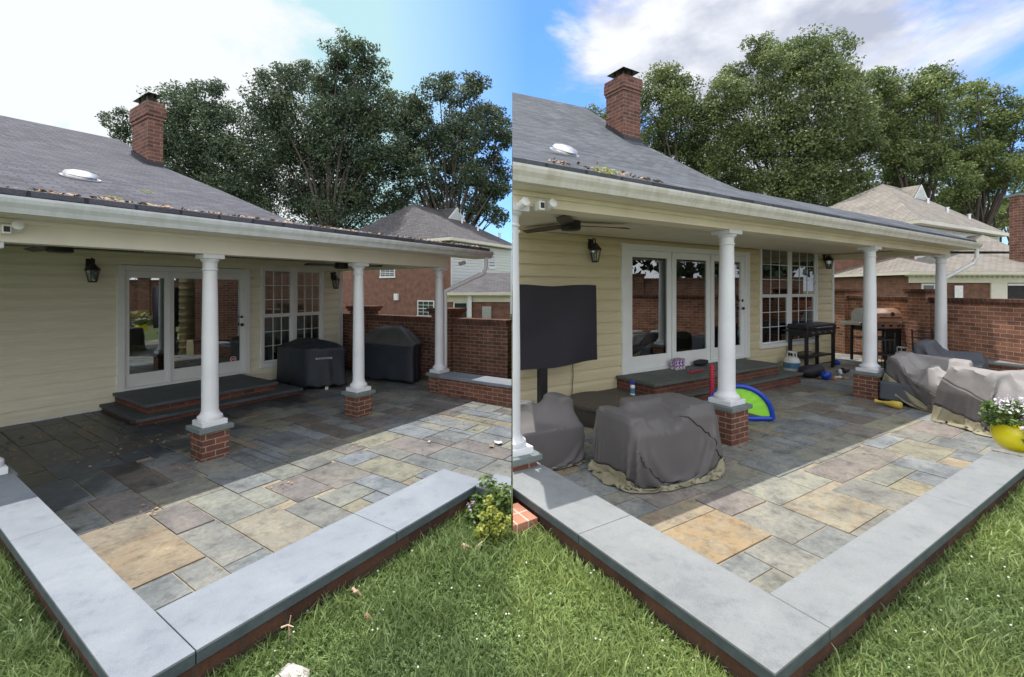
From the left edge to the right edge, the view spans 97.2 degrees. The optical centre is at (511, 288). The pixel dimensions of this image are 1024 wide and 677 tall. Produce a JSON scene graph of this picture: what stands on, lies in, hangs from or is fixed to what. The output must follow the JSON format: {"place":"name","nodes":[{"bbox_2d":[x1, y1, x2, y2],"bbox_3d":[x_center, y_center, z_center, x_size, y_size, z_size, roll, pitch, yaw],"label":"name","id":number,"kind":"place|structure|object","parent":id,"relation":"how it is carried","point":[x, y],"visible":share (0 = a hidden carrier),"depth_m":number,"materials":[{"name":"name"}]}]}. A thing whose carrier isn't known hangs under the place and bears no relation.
{"place":"outdoors","nodes":[
{"label":"outdoors","id":0,"kind":"place"},
{"bbox_2d":[0,367,511,611],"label":"patio","id":1,"kind":"structure","parent":0,"point":[143,555],"depth_m":4.59,"materials":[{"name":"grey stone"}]},
{"bbox_2d":[99,374,302,425],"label":"patio steps","id":2,"kind":"structure","parent":1,"relation":"on","point":[143,406],"depth_m":6.91,"materials":[{"name":"stone"}]},
{"bbox_2d":[4,403,504,514],"bbox_3d":[-3.435,1.828,5.405,6.676,0.008,3.586,0,0,0],"label":"patio debris","id":3,"kind":"object","parent":1,"relation":"on","point":[154,449],"visible":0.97,"depth_m":5.37,"materials":[{"name":"brown plant"}]},
{"bbox_2d":[276,338,346,389],"bbox_3d":[-3.834,1.397,8.615,1.329,0.886,0.832,0,0,43],"label":"grill cover","id":4,"kind":"object","parent":1,"relation":"on","point":[312,362],"visible":1,"depth_m":8.32,"materials":[{"name":"black fabric"}]},
{"bbox_2d":[364,325,420,382],"bbox_3d":[-2.433,1.277,9.139,1.504,1.054,0.834,0,0,33],"label":"grill cover","id":5,"kind":"object","parent":1,"relation":"on","point":[392,352],"visible":0.91,"depth_m":8.84,"materials":[{"name":"black fabric"}]},
{"bbox_2d":[439,372,511,406],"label":"seat wall","id":6,"kind":"structure","parent":1,"relation":"on","point":[490,389],"depth_m":7.42,"materials":[{"name":"red brick"}]},
{"bbox_2d":[510,314,512,515],"bbox_3d":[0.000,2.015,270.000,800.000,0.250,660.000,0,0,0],"label":"ground","id":7,"kind":"structure","parent":0,"point":[511,470],"depth_m":4.40,"materials":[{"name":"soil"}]},
{"bbox_2d":[94,76,288,217],"bbox_3d":[-26.543,-7.466,39.967,15.549,20.633,10.402,0,0,0],"label":"tree","id":8,"kind":"object","parent":7,"relation":"on","point":[186,115],"visible":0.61,"depth_m":37.12,"materials":[{"name":"green plant"}]},
{"bbox_2d":[0,92,493,477],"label":"house","id":9,"kind":"structure","parent":7,"relation":"on","point":[207,299],"depth_m":6.94,"materials":[{"name":"beige"}]},
{"bbox_2d":[0,224,11,233],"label":"security camera","id":10,"kind":"object","parent":9,"relation":"attached to","point":[5,228],"visible":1,"depth_m":3.56,"materials":[{"name":"white plastic"}]},
{"bbox_2d":[4,226,9,231],"bbox_3d":[-3.987,-0.471,3.563,0.004,0.043,0.035,0,0,33],"label":"lens window","id":11,"kind":"structure","parent":10,"relation":"in","point":[6,228],"depth_m":3.56,"materials":[{"name":"black glass"}]},
{"bbox_2d":[11,221,24,232],"bbox_3d":[-3.994,-0.499,3.639,0.130,0.091,0.074,0,0,33],"label":"flood light","id":12,"kind":"object","parent":9,"relation":"attached to","point":[17,226],"visible":0.9,"depth_m":3.61,"materials":[{"name":"white plastic"}]},
{"bbox_2d":[4,244,143,252],"bbox_3d":[-5.148,-0.503,5.381,1.176,0.166,1.358,0,0,-37],"label":"ceiling fan","id":13,"kind":"object","parent":9,"relation":"hanging from","point":[38,248],"visible":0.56,"depth_m":5.25,"materials":[{"name":"metal"}]},
{"bbox_2d":[84,257,100,281],"bbox_3d":[-6.218,-0.277,6.687,0.203,0.371,0.194,0,0,33],"label":"wall lantern","id":14,"kind":"object","parent":9,"relation":"attached to","point":[90,265],"depth_m":6.67,"materials":[{"name":"metal"}]},
{"bbox_2d":[116,265,249,391],"bbox_3d":[-5.581,0.619,7.824,0.119,1.975,1.982,0,0,33],"label":"door","id":15,"kind":"structure","parent":9,"relation":"in","point":[126,381],"depth_m":7.56,"materials":[{"name":"plastic"}]},
{"bbox_2d":[7,186,481,246],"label":"leaf litter","id":16,"kind":"object","parent":9,"relation":"on","point":[95,197],"visible":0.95,"depth_m":4.47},
{"bbox_2d":[259,266,323,367],"bbox_3d":[-4.600,0.552,9.444,0.230,1.986,1.431,0,0,33],"label":"window","id":17,"kind":"structure","parent":9,"relation":"in","point":[296,314],"depth_m":9.36,"materials":[{"name":"glass"}]},
{"bbox_2d":[331,272,339,288],"bbox_3d":[-3.958,-0.188,10.120,0.207,0.388,0.203,0,0,33],"label":"wall lantern","id":18,"kind":"object","parent":9,"relation":"attached to","point":[334,277],"depth_m":10.10,"materials":[{"name":"metal"}]},
{"bbox_2d":[304,262,382,268],"bbox_3d":[-3.020,-0.478,8.461,1.176,0.216,1.358,0,0,1],"label":"ceiling fan","id":19,"kind":"object","parent":9,"relation":"hanging from","point":[339,265],"visible":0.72,"depth_m":8.35,"materials":[{"name":"metal"}]},
{"bbox_2d":[236,27,417,229],"bbox_3d":[-14.860,-8.276,36.880,14.807,22.250,10.164,0,0,0],"label":"tree","id":20,"kind":"object","parent":7,"relation":"on","point":[317,151],"visible":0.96,"depth_m":35.09,"materials":[{"name":"green plant"}]},
{"bbox_2d":[343,204,511,315],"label":"neighbour house","id":21,"kind":"structure","parent":7,"relation":"on","point":[411,292],"depth_m":30.86,"materials":[{"name":"brown brick"}]},
{"bbox_2d":[379,269,395,277],"bbox_3d":[-8.536,-1.062,30.904,1.546,0.669,0.080,0,0,32],"label":"window","id":22,"kind":"structure","parent":21,"relation":"in","point":[383,273],"depth_m":30.89,"materials":[{"name":"white paint"}]},
{"bbox_2d":[416,300,434,315],"bbox_3d":[-5.554,1.308,29.048,1.544,1.088,0.080,0,0,32],"label":"window","id":23,"kind":"structure","parent":21,"relation":"in","point":[422,305],"depth_m":29.12,"materials":[{"name":"white paint"}]},
{"bbox_2d":[488,251,495,268],"bbox_3d":[-1.415,-1.999,31.746,0.080,1.230,0.899,0,0,32],"label":"window","id":24,"kind":"structure","parent":21,"relation":"in","point":[494,267],"depth_m":31.84,"materials":[{"name":"white paint"}]},
{"bbox_2d":[343,305,511,378],"bbox_3d":[-2.615,1.170,9.950,5.928,1.540,0.540,0,0,29],"label":"brick fence","id":25,"kind":"object","parent":7,"relation":"on","point":[479,346],"visible":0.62,"depth_m":8.94,"materials":[{"name":"red brick"}]},
{"bbox_2d":[374,179,504,229],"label":"tree","id":26,"kind":"object","parent":7,"relation":"on","point":[420,203],"visible":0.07,"depth_m":45.23,"materials":[{"name":"green plant"}]},
{"bbox_2d":[387,69,511,229],"bbox_3d":[-5.249,-7.122,36.979,11.665,19.944,8.001,0,0,0],"label":"tree","id":27,"kind":"object","parent":7,"relation":"on","point":[449,132],"visible":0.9,"depth_m":35.82,"materials":[{"name":"green plant"}]},
{"bbox_2d":[447,272,511,318],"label":"garage wing","id":28,"kind":"structure","parent":7,"relation":"on","point":[487,295],"depth_m":25.35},
{"bbox_2d":[453,302,467,317],"bbox_3d":[-2.879,1.273,25.316,0.833,1.069,0.065,0,0,0],"label":"window","id":29,"kind":"structure","parent":28,"relation":"in","point":[455,304],"depth_m":25.28,"materials":[{"name":"white paint"}]},
{"bbox_2d":[585,60,766,194],"bbox_3d":[15.141,-8.594,40.410,17.431,22.885,8.599,0,0,-10],"label":"tree","id":30,"kind":"object","parent":7,"relation":"on","point":[667,87],"visible":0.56,"depth_m":38.87,"materials":[{"name":"green plant"}]},
{"bbox_2d":[512,66,982,471],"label":"house","id":31,"kind":"structure","parent":7,"relation":"on","point":[691,266],"depth_m":7.52,"materials":[{"name":"yellow"}]},
{"bbox_2d":[516,197,529,209],"bbox_3d":[0.088,-0.707,3.736,0.079,0.093,0.131,0,0,-32],"label":"flood light","id":32,"kind":"object","parent":31,"relation":"attached to","point":[523,202],"visible":1,"depth_m":3.69,"materials":[{"name":"white plastic"}]},
{"bbox_2d":[534,201,544,210],"bbox_3d":[0.229,-0.700,3.833,0.060,0.079,0.114,0,0,-32],"label":"security camera","id":33,"kind":"object","parent":31,"relation":"attached to","point":[539,205],"visible":1,"depth_m":3.79,"materials":[{"name":"white plastic"}]},
{"bbox_2d":[544,198,556,210],"bbox_3d":[0.325,-0.723,3.883,0.079,0.093,0.131,0,0,-32],"label":"flood light","id":34,"kind":"object","parent":31,"relation":"attached to","point":[551,203],"visible":0.94,"depth_m":3.84,"materials":[{"name":"white plastic"}]},
{"bbox_2d":[522,215,629,232],"bbox_3d":[0.909,-0.793,5.696,1.235,0.130,1.426,0,0,-15],"label":"ceiling fan","id":35,"kind":"object","parent":31,"relation":"hanging from","point":[567,223],"visible":0.99,"depth_m":5.60,"materials":[{"name":"metal"}]},
{"bbox_2d":[588,238,601,262],"bbox_3d":[1.296,-0.606,7.070,0.205,0.392,0.208,0,0,-32],"label":"wall lantern","id":36,"kind":"object","parent":31,"relation":"attached to","point":[593,247],"depth_m":7.05,"materials":[{"name":"metal"}]},
{"bbox_2d":[593,166,617,174],"bbox_3d":[0.829,-1.042,4.015,0.274,0.079,0.121,0,0,-32],"label":"leaf sprig","id":37,"kind":"object","parent":31,"relation":"on","point":[608,172],"visible":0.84,"depth_m":4.00,"materials":[{"name":"plant"}]},
{"bbox_2d":[548,158,662,182],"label":"leaf litter","id":38,"kind":"object","parent":31,"relation":"on","point":[578,162],"visible":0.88,"depth_m":4.30,"materials":[{"name":"brown plant"}]},
{"bbox_2d":[620,243,749,374],"bbox_3d":[3.386,0.337,8.474,3.686,2.190,0.119,0,0,-32],"label":"door","id":39,"kind":"structure","parent":31,"relation":"in","point":[669,295],"depth_m":8.18,"materials":[{"name":"plastic"}]},
{"bbox_2d":[758,249,819,348],"bbox_3d":[6.322,0.173,10.372,2.522,2.230,0.230,0,0,-32],"label":"window","id":40,"kind":"structure","parent":31,"relation":"in","point":[788,281],"depth_m":10.26,"materials":[{"name":"glass"}]},
{"bbox_2d":[822,254,833,268],"bbox_3d":[7.748,-0.688,11.057,0.214,0.408,0.212,0,0,-32],"label":"wall lantern","id":41,"kind":"object","parent":31,"relation":"attached to","point":[828,258],"depth_m":11.03,"materials":[{"name":"metal"}]},
{"bbox_2d":[694,23,891,206],"bbox_3d":[21.883,-9.042,35.421,13.818,23.781,9.374,0,0,0],"label":"tree","id":42,"kind":"object","parent":7,"relation":"on","point":[831,79],"visible":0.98,"depth_m":34.18,"materials":[{"name":"green plant"}]},
{"bbox_2d":[821,166,986,203],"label":"tree","id":43,"kind":"object","parent":7,"relation":"on","point":[908,175],"visible":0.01,"depth_m":44.53,"materials":[{"name":"green plant"}]},
{"bbox_2d":[837,59,984,203],"bbox_3d":[32.207,-7.766,37.416,10.053,21.231,8.743,0,0,0],"label":"tree","id":44,"kind":"object","parent":7,"relation":"on","point":[901,156],"visible":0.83,"depth_m":35.66,"materials":[{"name":"green plant"}]},
{"bbox_2d":[830,184,1008,288],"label":"neighbour house","id":45,"kind":"structure","parent":7,"relation":"on","point":[914,205],"depth_m":27.41,"materials":[{"name":"white"}]},
{"bbox_2d":[834,289,1023,363],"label":"brick fence","id":46,"kind":"object","parent":7,"relation":"on","point":[990,328],"visible":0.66,"depth_m":9.61,"materials":[{"name":"red brick"}]},
{"bbox_2d":[834,193,1023,298],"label":"garage wing","id":47,"kind":"structure","parent":7,"relation":"on","point":[996,271],"depth_m":23.20,"materials":[{"name":"beige"}]},
{"bbox_2d":[921,284,934,288],"bbox_3d":[20.578,0.249,22.316,0.671,0.983,0.065,0,0,0],"label":"window","id":48,"kind":"structure","parent":47,"relation":"in","point":[923,286],"depth_m":22.29,"materials":[{"name":"white paint"}]},
{"bbox_2d":[921,77,1023,227],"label":"tree","id":49,"kind":"object","parent":7,"relation":"on","point":[988,151],"visible":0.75,"depth_m":36.89,"materials":[{"name":"green plant"}]},
{"bbox_2d":[934,174,1023,244],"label":"tree","id":50,"kind":"object","parent":7,"relation":"on","point":[1002,211],"visible":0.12,"depth_m":41.42,"materials":[{"name":"green plant"}]},
{"bbox_2d":[0,0,1023,244],"label":"sky","id":51,"kind":"structure","parent":0,"point":[63,63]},
{"bbox_2d":[32,522,1016,676],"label":"lawn","id":52,"kind":"structure","parent":0,"point":[519,633],"depth_m":2.19,"materials":[{"name":"plant"}]},
{"bbox_2d":[0,469,510,676],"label":"seat wall","id":53,"kind":"structure","parent":52,"relation":"on","point":[111,622],"depth_m":2.31,"materials":[{"name":"stone"}]},
{"bbox_2d":[0,501,522,676],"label":"grass","id":54,"kind":"structure","parent":52,"relation":"on","point":[21,594],"depth_m":2.21,"materials":[{"name":"green plant"}]},
{"bbox_2d":[281,615,293,641],"bbox_3d":[-1.048,1.597,2.111,0.060,0.128,0.019,0,0,0],"label":"dry stalk","id":55,"kind":"object","parent":54,"relation":"on","point":[289,625],"visible":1,"depth_m":2.11,"materials":[{"name":"beige plant"}]},
{"bbox_2d":[19,527,509,668],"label":"clover blossoms","id":56,"kind":"object","parent":52,"relation":"on","point":[383,609],"visible":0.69,"depth_m":2.29,"materials":[{"name":"white plant"}]},
{"bbox_2d":[275,663,309,676],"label":"garden rock","id":57,"kind":"object","parent":52,"relation":"on","point":[292,669],"visible":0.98,"depth_m":1.94,"materials":[{"name":"grey stone"}]},
{"bbox_2d":[351,587,361,595],"bbox_3d":[-0.830,1.633,2.422,0.070,0.058,0.027,0,0,0],"label":"dry leaf","id":58,"kind":"object","parent":52,"relation":"on","point":[356,591],"visible":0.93,"depth_m":2.41,"materials":[{"name":"beige plant"}]},
{"bbox_2d":[461,541,481,550],"bbox_3d":[-0.255,1.638,2.862,0.139,0.077,0.043,0,0,0],"label":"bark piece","id":59,"kind":"object","parent":52,"relation":"on","point":[470,546],"visible":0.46,"depth_m":2.86,"materials":[{"name":"beige wood"}]},
{"bbox_2d":[464,474,510,523],"bbox_3d":[-0.176,1.549,3.283,0.340,0.310,0.363,0,0,0],"label":"flowering bush","id":60,"kind":"object","parent":52,"relation":"on","point":[501,493],"visible":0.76,"depth_m":3.22,"materials":[{"name":"green plant"}]},
{"bbox_2d":[474,494,510,543],"bbox_3d":[-0.125,1.541,2.968,0.252,0.330,0.173,0,0,16],"label":"yellow plant","id":61,"kind":"object","parent":52,"relation":"on","point":[492,525],"visible":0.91,"depth_m":2.95,"materials":[{"name":"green plant"}]},
{"bbox_2d":[513,503,537,534],"bbox_3d":[0.024,1.808,3.162,0.200,0.465,0.260,0,0,-32],"label":"brick ledge","id":62,"kind":"object","parent":52,"relation":"on","point":[523,517],"visible":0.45,"depth_m":3.09,"materials":[{"name":"red brick"}]},
{"bbox_2d":[504,480,1023,676],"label":"grass","id":63,"kind":"structure","parent":52,"relation":"on","point":[967,642],"depth_m":2.22,"materials":[{"name":"green plant"}]},
{"bbox_2d":[513,450,1023,676],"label":"seat wall","id":64,"kind":"structure","parent":52,"relation":"on","point":[796,626],"depth_m":2.42,"materials":[{"name":"stone"}]},
{"bbox_2d":[977,395,1023,452],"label":"flower pot","id":65,"kind":"object","parent":64,"relation":"on","point":[1007,430],"visible":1,"depth_m":4.17,"materials":[{"name":"yellow ceramic"}]},
{"bbox_2d":[517,512,1021,676],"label":"clover blossoms","id":66,"kind":"object","parent":52,"relation":"on","point":[726,670],"visible":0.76,"depth_m":2.17,"materials":[{"name":"white plant"}]},
{"bbox_2d":[512,353,1023,593],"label":"patio","id":67,"kind":"structure","parent":0,"point":[709,526],"depth_m":4.33,"materials":[{"name":"grey stone"}]},
{"bbox_2d":[512,392,585,477],"bbox_3d":[0.264,1.508,4.807,0.920,0.663,0.660,0,0,-32],"label":"covered armchair","id":68,"kind":"object","parent":67,"relation":"on","point":[552,429],"visible":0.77,"depth_m":4.73,"materials":[{"name":"grey fabric"}]},
{"bbox_2d":[512,284,596,402],"bbox_3d":[0.565,0.892,6.273,1.472,1.896,0.528,0,0,-41],"label":"outdoor screen","id":69,"kind":"object","parent":67,"relation":"on","point":[558,326],"visible":0.84,"depth_m":6.17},
{"bbox_2d":[570,391,634,427],"bbox_3d":[1.316,1.694,6.312,1.080,0.292,1.080,0,0,-32],"label":"table","id":70,"kind":"object","parent":67,"relation":"on","point":[587,404],"visible":0.45,"depth_m":6.22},
{"bbox_2d":[630,380,634,394],"bbox_3d":[1.764,1.458,6.605,0.069,0.225,0.068,0,0,-32],"label":"spray bottle","id":71,"kind":"object","parent":70,"relation":"on","point":[632,388],"visible":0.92,"depth_m":6.58,"materials":[{"name":"plastic"}]},
{"bbox_2d":[588,392,724,493],"bbox_3d":[1.467,1.498,4.583,1.394,0.683,0.894,0,0,-23],"label":"covered armchair","id":72,"kind":"object","parent":67,"relation":"on","point":[650,443],"visible":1,"depth_m":4.34,"materials":[{"name":"grey fabric"}]},
{"bbox_2d":[600,358,802,399],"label":"patio steps","id":73,"kind":"structure","parent":67,"relation":"on","point":[761,375],"depth_m":7.58,"materials":[{"name":"stone"}]},
{"bbox_2d":[671,358,674,368],"bbox_3d":[2.859,1.338,8.023,0.074,0.186,0.074,0,0,-32],"label":"drink can","id":74,"kind":"object","parent":73,"relation":"on","point":[672,363],"visible":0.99,"depth_m":7.99,"materials":[{"name":"metal"}]},
{"bbox_2d":[675,359,678,369],"bbox_3d":[2.904,1.338,7.951,0.074,0.186,0.074,0,0,-32],"label":"drink can","id":75,"kind":"object","parent":73,"relation":"on","point":[676,364],"visible":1,"depth_m":7.92,"materials":[{"name":"metal"}]},
{"bbox_2d":[679,359,681,369],"bbox_3d":[2.976,1.338,7.996,0.074,0.186,0.074,0,0,-32],"label":"drink can","id":76,"kind":"object","parent":73,"relation":"on","point":[680,364],"visible":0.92,"depth_m":7.96,"materials":[{"name":"metal"}]},
{"bbox_2d":[681,358,684,368],"bbox_3d":[3.049,1.338,8.040,0.074,0.186,0.074,0,0,-32],"label":"drink can","id":77,"kind":"object","parent":73,"relation":"on","point":[683,363],"visible":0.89,"depth_m":8.01,"materials":[{"name":"metal"}]},
{"bbox_2d":[689,369,702,373],"bbox_3d":[3.162,1.414,7.733,0.424,0.046,0.048,0,0,-38],"label":"toy stick","id":78,"kind":"object","parent":73,"relation":"on","point":[691,372],"visible":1,"depth_m":7.69,"materials":[{"name":"red plastic"}]},
{"bbox_2d":[693,359,707,365],"bbox_3d":[3.520,1.375,8.434,0.398,0.112,0.196,0,0,-32],"label":"shoulder bag","id":79,"kind":"object","parent":73,"relation":"on","point":[699,362],"visible":1,"depth_m":8.35,"materials":[{"name":"black fabric"}]},
{"bbox_2d":[708,364,714,394],"bbox_3d":[3.074,1.399,6.944,0.100,0.475,0.100,0,0,-32],"label":"ribbed tube","id":80,"kind":"object","parent":73,"relation":"on","point":[711,378],"visible":0.91,"depth_m":6.92,"materials":[{"name":"red plastic"}]},
{"bbox_2d":[707,384,775,420],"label":"play dome","id":81,"kind":"structure","parent":67,"relation":"on","point":[763,408],"depth_m":6.28,"materials":[{"name":"fabric"}]},
{"bbox_2d":[783,351,800,371],"bbox_3d":[6.096,1.605,9.832,0.329,0.470,0.326,0,0,-32],"label":"propane tank","id":82,"kind":"object","parent":67,"relation":"on","point":[791,362],"visible":0.83,"depth_m":9.73,"materials":[{"name":"metal"}]},
{"bbox_2d":[782,322,839,367],"bbox_3d":[6.885,1.315,10.306,1.843,1.051,0.500,0,0,-32],"label":"griddle","id":83,"kind":"object","parent":67,"relation":"on","point":[806,330],"visible":0.91,"depth_m":10.14,"materials":[{"name":"metal"}]},
{"bbox_2d":[798,364,824,377],"bbox_3d":[6.244,1.714,9.422,0.825,0.250,0.396,0,0,-32],"label":"storage bag","id":84,"kind":"object","parent":67,"relation":"on","point":[811,371],"visible":0.94,"depth_m":9.22,"materials":[{"name":"black fabric"}]},
{"bbox_2d":[820,371,831,379],"bbox_3d":[6.337,1.750,9.109,0.225,0.180,0.178,0,0,-32],"label":"toy ball","id":85,"kind":"object","parent":67,"relation":"on","point":[825,375],"visible":1,"depth_m":9.05,"materials":[{"name":"blue plastic"}]},
{"bbox_2d":[837,368,848,372],"bbox_3d":[7.309,1.788,9.954,0.260,0.105,0.160,0,0,-40],"label":"toy","id":86,"kind":"object","parent":67,"relation":"on","point":[844,370],"visible":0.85,"depth_m":9.88,"materials":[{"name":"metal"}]},
{"bbox_2d":[840,308,903,359],"bbox_3d":[9.117,1.157,11.154,1.680,1.367,0.602,0,0,-7],"label":"gas grill","id":87,"kind":"object","parent":67,"relation":"on","point":[889,322],"visible":0.58,"depth_m":11.05,"materials":[{"name":"metal"}]},
{"bbox_2d":[877,332,894,370],"bbox_3d":[7.518,1.365,9.200,0.461,0.950,0.224,0,0,-11],"label":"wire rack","id":88,"kind":"object","parent":67,"relation":"on","point":[881,354],"visible":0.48,"depth_m":9.12,"materials":[{"name":"black metal"}]},
{"bbox_2d":[874,399,902,408],"bbox_3d":[5.858,1.784,7.027,0.110,0.112,0.351,0,0,-27],"label":"toy bat","id":89,"kind":"object","parent":67,"relation":"on","point":[896,404],"visible":1,"depth_m":6.94,"materials":[{"name":"yellow plastic"}]},
{"bbox_2d":[911,329,933,352],"bbox_3d":[8.956,1.374,9.777,0.380,0.933,0.512,0,0,29],"label":"metal chair","id":90,"kind":"object","parent":67,"relation":"on","point":[931,332],"visible":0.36,"depth_m":9.99,"materials":[{"name":"black metal"}]},
{"bbox_2d":[880,351,972,411],"bbox_3d":[6.753,1.478,7.254,1.670,0.723,1.229,0,0,-32],"label":"covered sofa","id":91,"kind":"object","parent":67,"relation":"on","point":[912,379],"visible":0.67,"depth_m":7.12,"materials":[{"name":"fabric"}]},
{"bbox_2d":[913,339,989,369],"bbox_3d":[8.440,1.434,8.682,1.299,0.794,1.047,0,0,-38],"label":"covered armchair","id":92,"kind":"object","parent":67,"relation":"on","point":[936,348],"visible":0.34,"depth_m":8.67,"materials":[{"name":"fabric"}]},
{"bbox_2d":[931,366,1023,436],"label":"covered sofa","id":93,"kind":"object","parent":67,"relation":"on","point":[963,393],"visible":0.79,"depth_m":5.95,"materials":[{"name":"fabric"}]},
{"bbox_2d":[987,359,1023,370],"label":"seat wall","id":94,"kind":"structure","parent":67,"relation":"on","point":[996,365],"depth_m":8.51,"materials":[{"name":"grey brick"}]},
{"bbox_2d":[895,346,907,353],"bbox_3d":[9.161,1.605,10.600,0.326,0.470,0.323,0,0,0],"label":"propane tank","id":95,"kind":"object","parent":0,"point":[901,349],"visible":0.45,"depth_m":10.58,"materials":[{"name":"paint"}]}
]}

